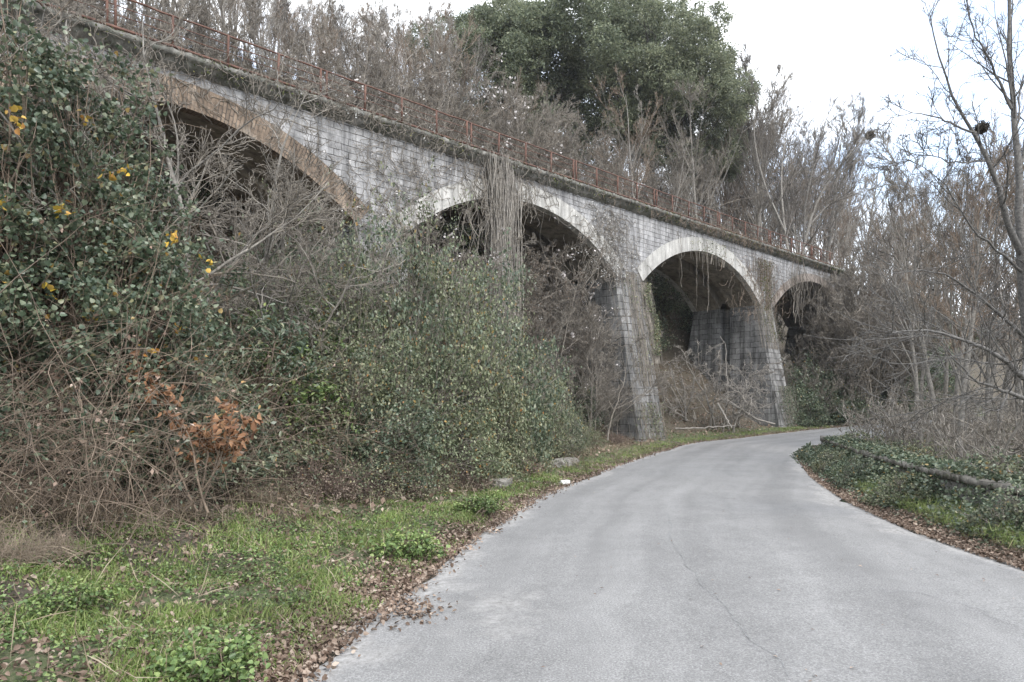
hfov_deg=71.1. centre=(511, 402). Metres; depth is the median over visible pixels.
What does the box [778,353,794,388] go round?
bare shrub
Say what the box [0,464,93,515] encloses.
dry grass tuft
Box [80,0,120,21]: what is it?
bare shrub
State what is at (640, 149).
bare tree
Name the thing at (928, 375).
bare tree
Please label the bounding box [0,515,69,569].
dry grass tuft
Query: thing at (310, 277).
leafy shrub
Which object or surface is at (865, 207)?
bare tree
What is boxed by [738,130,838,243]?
bare tree
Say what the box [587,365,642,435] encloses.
bare shrub
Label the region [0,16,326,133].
dry creeper
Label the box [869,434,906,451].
bramble clump
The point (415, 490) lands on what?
shrub
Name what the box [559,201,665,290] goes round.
dry creeper
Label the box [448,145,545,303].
hanging strands
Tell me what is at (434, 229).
dark shrub
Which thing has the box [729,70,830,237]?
bare tree
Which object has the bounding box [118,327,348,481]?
bramble tangle
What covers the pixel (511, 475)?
shrub
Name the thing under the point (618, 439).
shrub
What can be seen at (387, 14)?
bare tree
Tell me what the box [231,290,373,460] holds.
laurel bush
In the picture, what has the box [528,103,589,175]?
bare shrub
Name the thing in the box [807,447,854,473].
bramble clump
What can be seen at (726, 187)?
bare tree
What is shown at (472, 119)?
bare shrub
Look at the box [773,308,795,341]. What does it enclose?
bare shrub
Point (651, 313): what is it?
ivy creeper
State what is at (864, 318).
bare shrub
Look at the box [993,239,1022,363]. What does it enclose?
bare tree
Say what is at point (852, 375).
bare shrub
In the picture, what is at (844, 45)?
sky
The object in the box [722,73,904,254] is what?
bare tree
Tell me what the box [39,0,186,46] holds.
bare shrub
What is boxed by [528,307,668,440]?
bare shrub
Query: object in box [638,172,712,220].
bare shrub
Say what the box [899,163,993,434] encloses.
bare tree
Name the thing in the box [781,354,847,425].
bush
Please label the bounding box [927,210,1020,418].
bare tree
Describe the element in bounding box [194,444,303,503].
shrub
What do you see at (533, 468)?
shrub
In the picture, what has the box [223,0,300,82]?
bare tree
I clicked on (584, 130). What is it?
bare shrub
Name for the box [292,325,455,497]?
leafy shrub
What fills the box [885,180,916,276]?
bare tree
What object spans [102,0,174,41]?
bare shrub
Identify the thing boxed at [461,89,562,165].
bare shrub
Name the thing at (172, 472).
bramble tangle
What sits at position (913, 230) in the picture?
bare tree
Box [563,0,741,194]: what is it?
holm oak
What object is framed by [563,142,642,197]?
bare shrub
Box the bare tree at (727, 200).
[691,71,794,231]
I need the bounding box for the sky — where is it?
[88,0,1023,317]
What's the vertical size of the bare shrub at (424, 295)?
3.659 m
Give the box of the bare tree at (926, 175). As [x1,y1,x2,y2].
[884,168,953,288]
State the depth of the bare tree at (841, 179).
67.86 m
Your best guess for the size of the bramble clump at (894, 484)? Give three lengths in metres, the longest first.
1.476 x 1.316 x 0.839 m
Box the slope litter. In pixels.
[1,205,839,524]
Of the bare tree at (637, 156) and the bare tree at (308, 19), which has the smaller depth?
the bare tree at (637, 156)
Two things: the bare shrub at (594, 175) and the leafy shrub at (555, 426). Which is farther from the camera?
the bare shrub at (594, 175)
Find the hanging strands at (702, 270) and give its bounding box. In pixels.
[678,238,731,311]
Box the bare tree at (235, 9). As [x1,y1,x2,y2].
[226,0,251,45]
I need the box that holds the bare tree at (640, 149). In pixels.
[625,84,654,189]
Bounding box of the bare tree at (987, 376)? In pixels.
[906,139,1023,448]
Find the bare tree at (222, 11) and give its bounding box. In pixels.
[211,0,231,38]
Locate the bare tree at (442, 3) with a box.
[397,0,493,138]
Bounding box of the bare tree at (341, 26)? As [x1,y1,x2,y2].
[328,4,362,74]
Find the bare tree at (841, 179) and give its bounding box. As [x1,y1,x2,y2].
[809,133,860,249]
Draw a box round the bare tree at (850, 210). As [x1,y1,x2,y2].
[815,163,864,258]
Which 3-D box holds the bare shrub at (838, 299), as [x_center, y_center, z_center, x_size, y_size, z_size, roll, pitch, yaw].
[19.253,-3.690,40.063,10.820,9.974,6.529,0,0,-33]
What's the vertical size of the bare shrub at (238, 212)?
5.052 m
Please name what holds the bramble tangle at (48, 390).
on the ground at (30, 656)
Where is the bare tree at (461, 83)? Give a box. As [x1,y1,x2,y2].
[450,33,466,130]
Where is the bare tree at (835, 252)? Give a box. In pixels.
[800,168,863,267]
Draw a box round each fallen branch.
[675,425,734,428]
[724,399,774,424]
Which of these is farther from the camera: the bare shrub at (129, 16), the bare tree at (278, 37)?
the bare tree at (278, 37)
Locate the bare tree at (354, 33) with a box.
[340,13,395,68]
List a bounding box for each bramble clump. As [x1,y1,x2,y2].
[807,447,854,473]
[824,453,886,488]
[836,425,892,444]
[858,466,945,509]
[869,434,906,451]
[869,434,973,464]
[919,438,1023,505]
[945,473,1023,541]
[975,444,1023,510]
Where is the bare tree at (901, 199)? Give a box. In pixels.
[886,154,917,236]
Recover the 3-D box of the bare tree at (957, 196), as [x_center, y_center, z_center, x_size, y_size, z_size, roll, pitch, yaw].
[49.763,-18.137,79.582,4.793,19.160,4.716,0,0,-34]
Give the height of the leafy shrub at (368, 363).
3.696 m
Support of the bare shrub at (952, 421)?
on the ground at (30, 656)
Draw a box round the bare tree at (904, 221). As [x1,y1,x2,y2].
[886,194,918,264]
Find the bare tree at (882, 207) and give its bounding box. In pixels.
[806,135,918,289]
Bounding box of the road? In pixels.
[295,418,1023,681]
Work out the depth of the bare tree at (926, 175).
73.76 m
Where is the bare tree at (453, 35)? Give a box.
[426,2,461,89]
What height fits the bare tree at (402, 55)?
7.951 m
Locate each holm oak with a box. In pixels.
[404,3,561,149]
[459,0,587,130]
[491,0,645,180]
[540,0,701,186]
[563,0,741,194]
[621,34,765,206]
[662,91,753,205]
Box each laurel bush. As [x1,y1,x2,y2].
[130,302,313,493]
[196,250,363,478]
[203,298,386,467]
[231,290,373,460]
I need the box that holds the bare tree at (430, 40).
[420,0,486,101]
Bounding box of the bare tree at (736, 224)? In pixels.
[713,56,765,231]
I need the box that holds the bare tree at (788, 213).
[765,145,814,326]
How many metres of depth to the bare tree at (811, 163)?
76.15 m
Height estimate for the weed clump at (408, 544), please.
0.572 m
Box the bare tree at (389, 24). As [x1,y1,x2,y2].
[375,0,393,63]
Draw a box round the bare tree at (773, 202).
[761,168,787,239]
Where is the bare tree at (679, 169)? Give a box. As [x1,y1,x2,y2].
[665,137,693,210]
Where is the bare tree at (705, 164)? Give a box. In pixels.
[686,130,724,224]
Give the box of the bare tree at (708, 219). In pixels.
[689,175,730,224]
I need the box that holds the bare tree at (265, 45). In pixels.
[232,0,286,80]
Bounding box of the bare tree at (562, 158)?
[548,130,585,177]
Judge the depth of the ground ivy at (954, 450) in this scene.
16.55 m
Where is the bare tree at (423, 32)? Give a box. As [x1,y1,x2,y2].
[398,6,448,75]
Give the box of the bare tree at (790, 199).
[725,139,838,243]
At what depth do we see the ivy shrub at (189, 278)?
7.96 m
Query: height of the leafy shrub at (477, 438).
3.958 m
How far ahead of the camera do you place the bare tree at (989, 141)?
20.28 m
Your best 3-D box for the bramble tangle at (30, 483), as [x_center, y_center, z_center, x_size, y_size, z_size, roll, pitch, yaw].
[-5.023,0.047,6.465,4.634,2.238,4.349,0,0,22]
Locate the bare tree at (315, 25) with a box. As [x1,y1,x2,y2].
[281,0,339,75]
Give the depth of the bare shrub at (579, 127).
39.03 m
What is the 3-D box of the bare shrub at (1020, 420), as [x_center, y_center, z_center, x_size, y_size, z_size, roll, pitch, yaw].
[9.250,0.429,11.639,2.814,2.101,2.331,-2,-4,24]
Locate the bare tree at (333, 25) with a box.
[308,1,390,94]
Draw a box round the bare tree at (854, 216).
[842,164,866,269]
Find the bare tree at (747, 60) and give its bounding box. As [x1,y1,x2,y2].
[724,42,786,240]
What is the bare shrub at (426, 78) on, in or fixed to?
on the ground at (30, 656)
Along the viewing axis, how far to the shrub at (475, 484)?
12.01 m
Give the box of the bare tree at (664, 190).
[658,176,674,205]
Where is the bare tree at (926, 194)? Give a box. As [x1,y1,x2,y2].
[906,164,943,298]
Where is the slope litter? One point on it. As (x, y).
(367, 501)
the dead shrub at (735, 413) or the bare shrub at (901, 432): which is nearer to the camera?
the bare shrub at (901, 432)
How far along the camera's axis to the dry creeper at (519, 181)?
22.27 m
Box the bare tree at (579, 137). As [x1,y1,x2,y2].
[560,116,590,167]
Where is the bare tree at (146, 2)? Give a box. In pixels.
[138,0,162,35]
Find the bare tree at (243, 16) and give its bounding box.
[215,0,258,55]
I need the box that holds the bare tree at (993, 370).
[956,189,1018,414]
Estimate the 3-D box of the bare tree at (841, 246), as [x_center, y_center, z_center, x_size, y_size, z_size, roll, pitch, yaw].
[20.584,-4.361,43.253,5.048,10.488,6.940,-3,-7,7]
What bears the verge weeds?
on the ground at (30, 656)
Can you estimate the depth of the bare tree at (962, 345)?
19.86 m
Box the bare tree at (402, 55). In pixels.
[394,19,412,81]
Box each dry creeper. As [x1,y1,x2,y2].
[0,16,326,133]
[11,0,670,210]
[298,117,482,260]
[420,155,558,222]
[537,170,841,272]
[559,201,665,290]
[721,245,793,326]
[805,268,859,333]
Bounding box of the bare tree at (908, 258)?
[891,242,944,313]
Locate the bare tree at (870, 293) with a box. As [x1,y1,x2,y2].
[810,241,888,319]
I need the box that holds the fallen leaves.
[0,403,1023,681]
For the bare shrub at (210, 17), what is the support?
on the ground at (30, 656)
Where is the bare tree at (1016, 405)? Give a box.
[934,148,1023,435]
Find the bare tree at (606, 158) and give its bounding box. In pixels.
[591,131,612,182]
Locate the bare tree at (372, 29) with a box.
[337,10,394,82]
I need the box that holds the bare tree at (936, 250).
[922,217,966,312]
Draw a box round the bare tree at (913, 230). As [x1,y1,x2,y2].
[896,196,937,281]
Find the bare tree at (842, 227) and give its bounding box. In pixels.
[827,214,894,308]
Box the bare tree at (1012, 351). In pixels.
[959,227,1022,457]
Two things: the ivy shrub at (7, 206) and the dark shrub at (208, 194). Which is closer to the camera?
the ivy shrub at (7, 206)
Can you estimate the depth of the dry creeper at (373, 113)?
18.57 m
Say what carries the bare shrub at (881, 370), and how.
on the ground at (30, 656)
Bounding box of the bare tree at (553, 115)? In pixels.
[547,93,565,135]
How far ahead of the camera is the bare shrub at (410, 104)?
24.70 m
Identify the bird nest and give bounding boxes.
[865,130,875,139]
[972,119,990,135]
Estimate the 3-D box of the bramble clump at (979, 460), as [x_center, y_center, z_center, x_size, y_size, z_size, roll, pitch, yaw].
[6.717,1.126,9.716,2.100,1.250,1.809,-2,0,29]
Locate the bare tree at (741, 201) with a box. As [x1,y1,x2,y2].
[707,86,777,235]
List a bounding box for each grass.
[0,411,747,681]
[0,424,830,681]
[827,464,1023,550]
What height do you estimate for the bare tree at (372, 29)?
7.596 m
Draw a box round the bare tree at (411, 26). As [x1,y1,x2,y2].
[394,9,427,81]
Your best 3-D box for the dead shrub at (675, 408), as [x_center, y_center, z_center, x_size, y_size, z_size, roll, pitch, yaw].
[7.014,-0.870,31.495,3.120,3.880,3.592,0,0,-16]
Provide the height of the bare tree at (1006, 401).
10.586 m
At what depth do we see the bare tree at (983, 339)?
24.03 m
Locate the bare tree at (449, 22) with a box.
[418,0,454,88]
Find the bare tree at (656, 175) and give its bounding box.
[641,153,665,205]
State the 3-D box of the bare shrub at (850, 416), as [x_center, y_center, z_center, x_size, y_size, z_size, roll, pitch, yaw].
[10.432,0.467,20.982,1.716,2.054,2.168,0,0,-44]
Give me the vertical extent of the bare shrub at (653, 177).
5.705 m
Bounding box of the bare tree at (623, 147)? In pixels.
[610,125,636,177]
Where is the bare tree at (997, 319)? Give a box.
[928,181,1022,433]
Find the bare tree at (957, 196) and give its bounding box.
[936,155,984,304]
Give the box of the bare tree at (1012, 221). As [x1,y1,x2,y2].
[989,152,1023,261]
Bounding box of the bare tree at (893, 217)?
[868,192,936,312]
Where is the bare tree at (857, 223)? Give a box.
[819,183,877,263]
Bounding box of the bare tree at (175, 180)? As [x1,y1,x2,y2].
[35,0,343,329]
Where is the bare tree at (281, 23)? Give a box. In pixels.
[267,1,298,52]
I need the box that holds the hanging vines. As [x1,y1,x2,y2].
[483,150,523,366]
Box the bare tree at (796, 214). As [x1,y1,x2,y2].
[738,100,874,255]
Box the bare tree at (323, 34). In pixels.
[302,6,349,86]
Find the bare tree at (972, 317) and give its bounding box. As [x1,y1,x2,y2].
[900,84,1023,459]
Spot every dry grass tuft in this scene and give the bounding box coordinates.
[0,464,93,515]
[0,508,44,546]
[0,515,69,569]
[10,518,96,561]
[72,483,138,518]
[158,492,220,520]
[237,476,289,503]
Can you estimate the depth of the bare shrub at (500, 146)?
32.85 m
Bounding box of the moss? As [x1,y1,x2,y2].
[12,2,846,271]
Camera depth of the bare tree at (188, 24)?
24.58 m
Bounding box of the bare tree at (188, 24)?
[154,0,217,58]
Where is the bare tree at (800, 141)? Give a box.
[761,138,809,320]
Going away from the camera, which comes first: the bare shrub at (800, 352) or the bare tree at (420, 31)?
the bare tree at (420, 31)
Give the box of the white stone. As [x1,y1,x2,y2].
[560,480,569,483]
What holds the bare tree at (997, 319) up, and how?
on the ground at (30, 656)
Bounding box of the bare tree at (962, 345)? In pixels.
[902,104,1015,442]
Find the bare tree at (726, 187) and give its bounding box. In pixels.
[705,76,743,225]
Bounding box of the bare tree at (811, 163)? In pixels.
[799,160,825,254]
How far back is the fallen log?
10.01 m
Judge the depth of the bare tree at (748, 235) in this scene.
63.49 m
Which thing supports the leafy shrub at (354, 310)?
on the ground at (30, 656)
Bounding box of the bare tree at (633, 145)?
[617,66,642,181]
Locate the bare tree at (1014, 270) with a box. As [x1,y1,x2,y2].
[985,139,1023,428]
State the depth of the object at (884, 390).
40.55 m
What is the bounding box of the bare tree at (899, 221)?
[863,183,942,282]
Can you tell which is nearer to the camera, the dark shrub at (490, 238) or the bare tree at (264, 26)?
the dark shrub at (490, 238)
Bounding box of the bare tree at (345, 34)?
[306,0,387,100]
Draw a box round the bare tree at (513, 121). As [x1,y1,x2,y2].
[495,89,533,163]
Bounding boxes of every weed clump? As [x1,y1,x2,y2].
[10,574,124,620]
[130,622,279,681]
[359,522,455,563]
[453,489,502,515]
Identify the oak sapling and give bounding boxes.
[126,347,263,512]
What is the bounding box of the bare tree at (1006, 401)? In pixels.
[969,195,1023,413]
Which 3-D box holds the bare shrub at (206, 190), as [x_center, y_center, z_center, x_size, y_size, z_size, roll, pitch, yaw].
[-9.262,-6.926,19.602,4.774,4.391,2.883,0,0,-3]
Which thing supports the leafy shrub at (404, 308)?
on the ground at (30, 656)
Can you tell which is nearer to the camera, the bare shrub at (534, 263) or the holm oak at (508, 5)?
the bare shrub at (534, 263)
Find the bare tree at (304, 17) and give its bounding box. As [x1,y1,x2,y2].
[283,0,318,63]
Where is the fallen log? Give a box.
[820,436,1023,516]
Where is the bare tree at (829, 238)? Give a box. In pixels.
[768,91,893,262]
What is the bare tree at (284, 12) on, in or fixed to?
on the ground at (30, 656)
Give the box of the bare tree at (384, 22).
[363,6,400,61]
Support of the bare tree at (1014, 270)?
on the ground at (30, 656)
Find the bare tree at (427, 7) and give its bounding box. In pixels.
[419,1,436,48]
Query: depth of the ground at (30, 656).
7.14 m
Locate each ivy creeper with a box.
[609,270,665,386]
[625,402,679,441]
[640,282,662,363]
[676,231,736,269]
[751,258,782,349]
[776,386,803,426]
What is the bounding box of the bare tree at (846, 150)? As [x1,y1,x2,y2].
[804,97,870,266]
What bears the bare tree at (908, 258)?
on the ground at (30, 656)
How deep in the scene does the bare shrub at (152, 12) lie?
20.80 m
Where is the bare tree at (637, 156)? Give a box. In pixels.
[624,107,656,195]
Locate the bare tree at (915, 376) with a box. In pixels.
[844,160,954,450]
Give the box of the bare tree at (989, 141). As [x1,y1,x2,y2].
[966,121,1023,313]
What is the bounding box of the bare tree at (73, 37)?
[0,0,214,223]
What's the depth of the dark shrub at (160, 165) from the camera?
20.30 m
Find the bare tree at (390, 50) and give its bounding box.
[346,3,408,104]
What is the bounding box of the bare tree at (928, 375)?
[858,122,965,457]
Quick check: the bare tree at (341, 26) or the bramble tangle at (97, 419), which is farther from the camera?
the bare tree at (341, 26)
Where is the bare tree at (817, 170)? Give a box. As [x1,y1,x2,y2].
[776,124,827,229]
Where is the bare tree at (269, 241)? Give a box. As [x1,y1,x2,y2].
[151,43,354,330]
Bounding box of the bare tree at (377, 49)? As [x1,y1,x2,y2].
[355,9,394,83]
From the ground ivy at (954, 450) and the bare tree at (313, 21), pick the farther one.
the bare tree at (313, 21)
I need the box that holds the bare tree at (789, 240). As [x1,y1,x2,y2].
[776,219,802,247]
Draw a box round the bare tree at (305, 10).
[259,0,321,73]
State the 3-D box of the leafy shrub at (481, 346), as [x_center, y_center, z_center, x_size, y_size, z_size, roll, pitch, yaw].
[-1.362,-0.891,13.867,4.148,5.526,4.130,-3,1,-22]
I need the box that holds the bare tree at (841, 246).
[821,239,903,326]
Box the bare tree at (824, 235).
[794,177,835,261]
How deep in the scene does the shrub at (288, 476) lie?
9.40 m
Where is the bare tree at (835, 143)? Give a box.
[816,136,842,245]
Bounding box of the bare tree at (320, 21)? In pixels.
[307,0,338,79]
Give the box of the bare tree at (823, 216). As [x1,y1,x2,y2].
[774,192,879,278]
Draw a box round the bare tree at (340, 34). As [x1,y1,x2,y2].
[322,2,359,80]
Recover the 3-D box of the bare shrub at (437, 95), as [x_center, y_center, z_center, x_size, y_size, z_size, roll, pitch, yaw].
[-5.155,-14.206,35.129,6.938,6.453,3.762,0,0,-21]
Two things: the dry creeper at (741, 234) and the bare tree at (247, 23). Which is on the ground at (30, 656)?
the bare tree at (247, 23)
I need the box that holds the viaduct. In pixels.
[0,0,851,441]
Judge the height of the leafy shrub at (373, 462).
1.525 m
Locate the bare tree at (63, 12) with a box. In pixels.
[0,0,243,493]
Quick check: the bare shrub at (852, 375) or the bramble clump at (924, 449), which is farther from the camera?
the bare shrub at (852, 375)
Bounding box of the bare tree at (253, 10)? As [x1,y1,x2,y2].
[243,0,265,39]
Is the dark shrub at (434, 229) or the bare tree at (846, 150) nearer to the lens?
the dark shrub at (434, 229)
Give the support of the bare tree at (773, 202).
on the ground at (30, 656)
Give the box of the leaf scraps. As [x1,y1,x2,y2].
[348,473,1023,680]
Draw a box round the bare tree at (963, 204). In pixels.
[943,165,984,316]
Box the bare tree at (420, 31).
[388,16,449,123]
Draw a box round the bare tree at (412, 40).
[386,20,417,82]
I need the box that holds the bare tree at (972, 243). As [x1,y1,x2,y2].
[935,168,1001,319]
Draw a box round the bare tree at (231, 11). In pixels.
[210,0,246,50]
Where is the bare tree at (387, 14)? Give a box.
[359,7,388,44]
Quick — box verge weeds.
[0,431,743,681]
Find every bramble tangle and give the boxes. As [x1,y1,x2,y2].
[0,194,325,504]
[0,217,363,549]
[0,249,262,508]
[0,272,365,559]
[0,295,218,555]
[0,349,315,639]
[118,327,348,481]
[181,323,428,495]
[215,360,385,473]
[236,338,471,491]
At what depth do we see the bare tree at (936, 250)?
55.22 m
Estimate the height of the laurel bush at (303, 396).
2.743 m
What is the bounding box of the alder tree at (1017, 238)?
[803,0,1023,435]
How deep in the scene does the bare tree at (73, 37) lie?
9.99 m
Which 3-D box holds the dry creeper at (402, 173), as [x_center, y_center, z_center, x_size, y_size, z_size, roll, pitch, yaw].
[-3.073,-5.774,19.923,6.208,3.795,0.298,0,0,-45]
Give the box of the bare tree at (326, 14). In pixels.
[313,0,339,45]
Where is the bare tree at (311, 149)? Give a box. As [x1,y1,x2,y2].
[200,104,370,309]
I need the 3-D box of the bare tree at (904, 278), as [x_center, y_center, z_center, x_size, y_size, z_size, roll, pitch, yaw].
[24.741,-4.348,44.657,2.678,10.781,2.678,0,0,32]
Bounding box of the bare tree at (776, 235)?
[762,200,802,247]
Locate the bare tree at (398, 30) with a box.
[381,0,414,81]
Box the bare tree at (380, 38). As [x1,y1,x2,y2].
[366,0,400,114]
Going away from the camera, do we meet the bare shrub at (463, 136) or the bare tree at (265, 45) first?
the bare tree at (265, 45)
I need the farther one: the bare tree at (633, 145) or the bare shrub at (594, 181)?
the bare tree at (633, 145)
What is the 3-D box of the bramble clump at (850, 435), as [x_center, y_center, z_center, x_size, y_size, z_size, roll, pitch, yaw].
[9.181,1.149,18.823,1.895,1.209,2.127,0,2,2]
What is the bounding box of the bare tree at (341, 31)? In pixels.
[330,0,359,68]
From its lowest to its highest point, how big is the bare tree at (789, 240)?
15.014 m
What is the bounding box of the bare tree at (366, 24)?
[352,0,387,76]
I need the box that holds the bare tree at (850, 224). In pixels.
[837,177,861,259]
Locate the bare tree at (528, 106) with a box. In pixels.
[503,67,561,157]
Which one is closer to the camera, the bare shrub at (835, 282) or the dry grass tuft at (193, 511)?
the dry grass tuft at (193, 511)
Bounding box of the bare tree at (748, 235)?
[719,117,805,236]
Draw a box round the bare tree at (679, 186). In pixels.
[618,136,711,217]
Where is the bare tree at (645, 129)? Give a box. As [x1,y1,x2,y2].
[584,64,665,198]
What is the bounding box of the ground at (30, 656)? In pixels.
[0,14,1022,681]
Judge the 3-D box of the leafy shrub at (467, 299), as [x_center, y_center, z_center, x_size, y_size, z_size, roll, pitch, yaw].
[-2.097,-1.591,14.976,5.037,6.956,4.194,0,-1,-15]
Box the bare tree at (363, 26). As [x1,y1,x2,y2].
[352,3,369,57]
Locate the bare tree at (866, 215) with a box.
[808,172,904,287]
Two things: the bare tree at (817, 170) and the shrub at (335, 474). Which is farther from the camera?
the bare tree at (817, 170)
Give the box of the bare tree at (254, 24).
[232,2,266,68]
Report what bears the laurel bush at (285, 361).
on the ground at (30, 656)
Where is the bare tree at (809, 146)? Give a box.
[778,117,828,237]
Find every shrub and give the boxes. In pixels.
[0,0,177,477]
[0,7,223,494]
[0,23,89,462]
[0,114,138,197]
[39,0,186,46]
[39,130,248,502]
[44,0,95,18]
[46,0,123,26]
[54,0,99,18]
[56,0,187,52]
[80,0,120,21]
[82,0,154,37]
[89,0,216,62]
[92,147,230,218]
[100,144,220,225]
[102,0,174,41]
[121,0,216,46]
[125,0,292,80]
[144,200,311,387]
[150,0,208,58]
[150,0,271,72]
[166,167,252,212]
[171,0,266,62]
[179,2,257,68]
[181,170,404,327]
[194,206,384,432]
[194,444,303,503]
[197,198,367,398]
[204,20,328,82]
[204,232,412,477]
[212,85,287,254]
[230,30,322,86]
[233,431,343,503]
[239,37,273,74]
[239,189,405,362]
[240,192,454,466]
[256,19,413,106]
[261,164,431,395]
[270,421,380,508]
[271,0,440,118]
[284,444,379,500]
[289,208,432,367]
[291,6,452,133]
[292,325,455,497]
[292,430,418,506]
[293,407,398,498]
[305,192,490,455]
[307,231,439,332]
[318,27,418,116]
[324,285,532,493]
[351,245,490,344]
[352,50,506,244]
[353,155,538,451]
[355,205,551,478]
[360,56,469,127]
[360,433,440,500]
[368,62,480,129]
[374,42,461,139]
[375,440,466,502]
[379,76,453,133]
[388,424,446,485]
[397,447,473,493]
[405,218,452,278]
[406,201,536,334]
[409,196,530,336]
[411,220,489,268]
[413,381,516,478]
[417,227,581,472]
[421,305,551,483]
[434,444,501,492]
[439,45,578,175]
[440,106,486,145]
[441,95,485,148]
[441,222,529,288]
[445,98,481,141]
[449,77,580,166]
[453,114,524,161]
[453,444,509,485]
[455,260,584,454]
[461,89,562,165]
[463,226,492,255]
[465,262,556,347]
[473,108,560,168]
[473,229,598,378]
[479,91,601,167]
[485,130,539,168]
[485,453,534,482]
[490,125,562,169]
[494,233,592,378]
[494,363,567,471]
[503,323,593,457]
[515,125,569,163]
[515,438,550,475]
[515,445,561,470]
[519,245,636,431]
[519,260,609,403]
[521,106,617,179]
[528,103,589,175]
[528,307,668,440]
[529,388,593,457]
[532,266,664,423]
[534,131,606,187]
[536,383,605,449]
[551,429,581,458]
[553,357,616,427]
[557,124,630,194]
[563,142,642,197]
[569,436,596,457]
[570,412,603,441]
[578,157,613,185]
[579,143,616,187]
[580,137,687,206]
[583,428,610,449]
[586,176,610,186]
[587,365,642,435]
[590,429,610,444]
[605,430,638,444]
[638,157,711,217]
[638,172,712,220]
[641,189,662,204]
[642,271,688,320]
[642,272,671,300]
[645,296,676,356]
[646,277,681,318]
[655,338,714,422]
[673,298,706,333]
[674,337,785,432]
[693,351,767,430]
[710,199,739,233]
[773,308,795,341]
[773,310,788,341]
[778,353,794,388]
[780,274,929,422]
[780,326,833,381]
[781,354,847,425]
[782,293,934,423]
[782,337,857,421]
[786,349,868,415]
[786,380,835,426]
[788,270,957,424]
[794,237,951,424]
[795,287,912,421]
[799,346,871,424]
[800,257,945,413]
[800,333,873,420]
[814,314,921,423]
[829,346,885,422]
[836,384,913,442]
[854,249,961,421]
[857,383,952,451]
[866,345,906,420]
[870,394,930,452]
[875,249,1005,412]
[875,380,971,449]
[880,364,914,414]
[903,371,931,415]
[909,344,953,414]
[910,399,999,465]
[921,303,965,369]
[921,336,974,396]
[921,387,996,453]
[927,403,1023,473]
[939,400,996,460]
[944,412,1002,457]
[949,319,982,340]
[950,399,1023,473]
[952,402,1012,459]
[970,382,1015,432]
[974,399,1014,441]
[995,405,1023,453]
[996,414,1022,456]
[1007,415,1023,467]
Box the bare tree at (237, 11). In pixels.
[228,0,242,60]
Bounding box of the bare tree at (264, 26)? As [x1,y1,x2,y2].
[239,4,276,71]
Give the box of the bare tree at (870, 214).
[853,211,899,273]
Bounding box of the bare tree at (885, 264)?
[851,229,948,353]
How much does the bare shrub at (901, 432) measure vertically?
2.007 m
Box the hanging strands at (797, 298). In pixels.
[788,259,814,328]
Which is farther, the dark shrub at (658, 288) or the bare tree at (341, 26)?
the bare tree at (341, 26)
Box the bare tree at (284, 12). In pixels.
[272,0,313,83]
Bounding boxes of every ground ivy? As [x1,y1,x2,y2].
[790,434,1023,558]
[858,418,1021,474]
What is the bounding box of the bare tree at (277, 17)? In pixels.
[269,0,294,77]
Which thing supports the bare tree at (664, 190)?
on the ground at (30, 656)
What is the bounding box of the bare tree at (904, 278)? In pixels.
[888,250,923,299]
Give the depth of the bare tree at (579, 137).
49.23 m
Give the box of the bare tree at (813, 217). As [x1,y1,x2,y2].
[794,156,852,259]
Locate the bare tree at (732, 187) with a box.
[691,105,774,231]
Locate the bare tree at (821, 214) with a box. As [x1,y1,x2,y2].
[794,166,875,256]
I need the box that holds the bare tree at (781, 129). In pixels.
[736,61,800,241]
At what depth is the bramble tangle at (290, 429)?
9.42 m
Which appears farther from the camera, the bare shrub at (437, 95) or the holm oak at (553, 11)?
the holm oak at (553, 11)
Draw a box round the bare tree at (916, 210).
[859,184,935,266]
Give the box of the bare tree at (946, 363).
[869,148,1014,438]
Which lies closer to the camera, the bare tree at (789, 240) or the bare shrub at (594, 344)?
the bare shrub at (594, 344)
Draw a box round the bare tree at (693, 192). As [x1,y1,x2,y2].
[651,74,781,220]
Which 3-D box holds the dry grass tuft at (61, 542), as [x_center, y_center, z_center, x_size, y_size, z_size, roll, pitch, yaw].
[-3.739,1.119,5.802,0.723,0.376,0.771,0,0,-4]
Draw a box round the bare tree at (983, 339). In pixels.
[943,133,1015,428]
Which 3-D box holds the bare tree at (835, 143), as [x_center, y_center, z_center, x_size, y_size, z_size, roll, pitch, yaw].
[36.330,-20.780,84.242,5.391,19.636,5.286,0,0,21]
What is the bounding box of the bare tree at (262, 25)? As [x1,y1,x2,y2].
[239,2,293,42]
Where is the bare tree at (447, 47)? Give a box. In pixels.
[418,10,463,134]
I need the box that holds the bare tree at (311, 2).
[289,0,329,70]
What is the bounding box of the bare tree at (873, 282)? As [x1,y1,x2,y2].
[855,239,894,348]
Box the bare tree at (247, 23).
[229,0,263,73]
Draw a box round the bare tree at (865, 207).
[854,155,876,300]
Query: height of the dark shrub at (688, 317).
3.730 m
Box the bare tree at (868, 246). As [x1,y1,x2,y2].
[850,218,887,280]
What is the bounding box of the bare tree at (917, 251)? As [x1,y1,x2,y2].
[894,220,948,299]
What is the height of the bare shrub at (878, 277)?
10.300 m
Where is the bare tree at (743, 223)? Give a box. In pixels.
[724,164,791,241]
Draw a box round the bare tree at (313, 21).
[302,0,323,75]
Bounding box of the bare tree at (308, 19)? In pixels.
[298,0,316,39]
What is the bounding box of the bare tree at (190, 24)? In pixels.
[150,0,217,46]
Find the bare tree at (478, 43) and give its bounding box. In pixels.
[458,32,492,125]
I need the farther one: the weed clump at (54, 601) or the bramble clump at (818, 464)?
the bramble clump at (818, 464)

